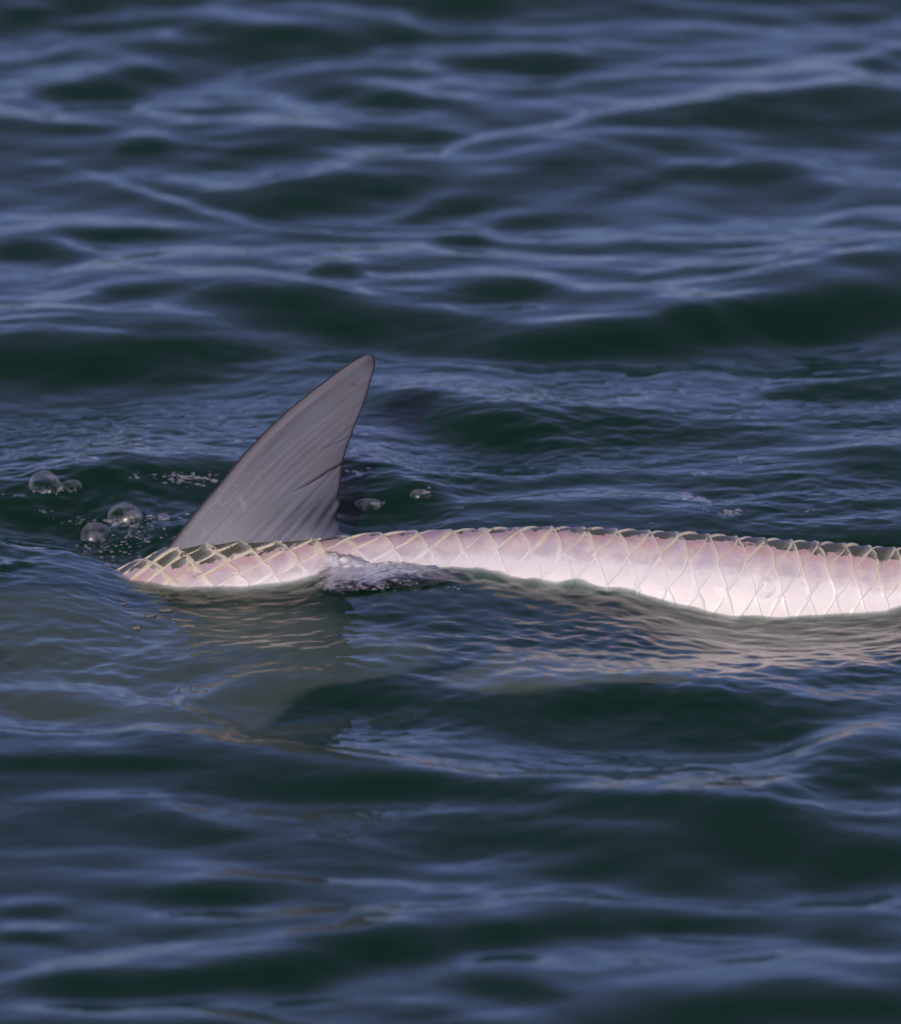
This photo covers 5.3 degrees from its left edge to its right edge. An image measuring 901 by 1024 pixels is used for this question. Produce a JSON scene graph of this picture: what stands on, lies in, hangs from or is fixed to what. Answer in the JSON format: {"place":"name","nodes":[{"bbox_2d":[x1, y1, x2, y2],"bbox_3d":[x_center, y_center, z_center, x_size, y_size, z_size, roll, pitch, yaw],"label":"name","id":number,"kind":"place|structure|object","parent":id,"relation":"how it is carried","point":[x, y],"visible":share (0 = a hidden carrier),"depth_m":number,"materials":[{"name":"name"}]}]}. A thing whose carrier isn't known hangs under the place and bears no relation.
{"place":"outdoors","nodes":[
{"label":"outdoors","id":0,"kind":"place"},
{"bbox_2d":[131,626,139,630],"bbox_3d":[-0.384,0.142,11.777,0.011,0.006,0.006,0,18,0],"label":"debris","id":1,"kind":"object","parent":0,"point":[136,628],"visible":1,"depth_m":11.78,"materials":[{"name":"grey"}]},
{"bbox_2d":[159,608,172,611],"bbox_3d":[-0.350,0.121,11.855,0.017,0.005,0.008,0,18,0],"label":"debris","id":2,"kind":"object","parent":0,"point":[166,610],"visible":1,"depth_m":11.85,"materials":[{"name":"grey"}]},
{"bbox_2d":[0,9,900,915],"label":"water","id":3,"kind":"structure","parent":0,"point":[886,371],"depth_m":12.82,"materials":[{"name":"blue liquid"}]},
{"bbox_2d":[33,487,178,565],"bbox_3d":[-0.404,0.025,12.158,0.174,0.039,0.305,-6,19,-19],"label":"foam","id":4,"kind":"object","parent":3,"relation":"on","point":[109,521],"visible":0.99,"depth_m":12.18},
{"bbox_2d":[144,613,156,617],"bbox_3d":[-0.368,0.127,11.830,0.016,0.005,0.012,0,18,0],"label":"debris","id":5,"kind":"object","parent":3,"relation":"on","point":[150,615],"visible":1,"depth_m":11.83,"materials":[{"name":"grey"}]},
{"bbox_2d":[321,552,451,581],"bbox_3d":[-0.067,0.079,11.907,0.209,0.025,0.137,0,18,0],"label":"splash","id":6,"kind":"object","parent":3,"relation":"on","point":[338,569],"visible":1,"depth_m":11.92,"materials":[{"name":"liquid"}]},
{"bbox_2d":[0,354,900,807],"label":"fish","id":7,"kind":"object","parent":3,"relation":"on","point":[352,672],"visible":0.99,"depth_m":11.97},
{"bbox_2d":[671,492,740,513],"bbox_3d":[0.329,-0.009,12.231,0.098,0.008,0.090,5,19,16],"label":"foam","id":8,"kind":"object","parent":3,"relation":"on","point":[708,501],"visible":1,"depth_m":12.24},
{"bbox_2d":[0,0,900,1023],"label":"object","id":9,"kind":"structure","parent":0,"point":[679,897],"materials":[{"name":"blue liquid"}]}
]}

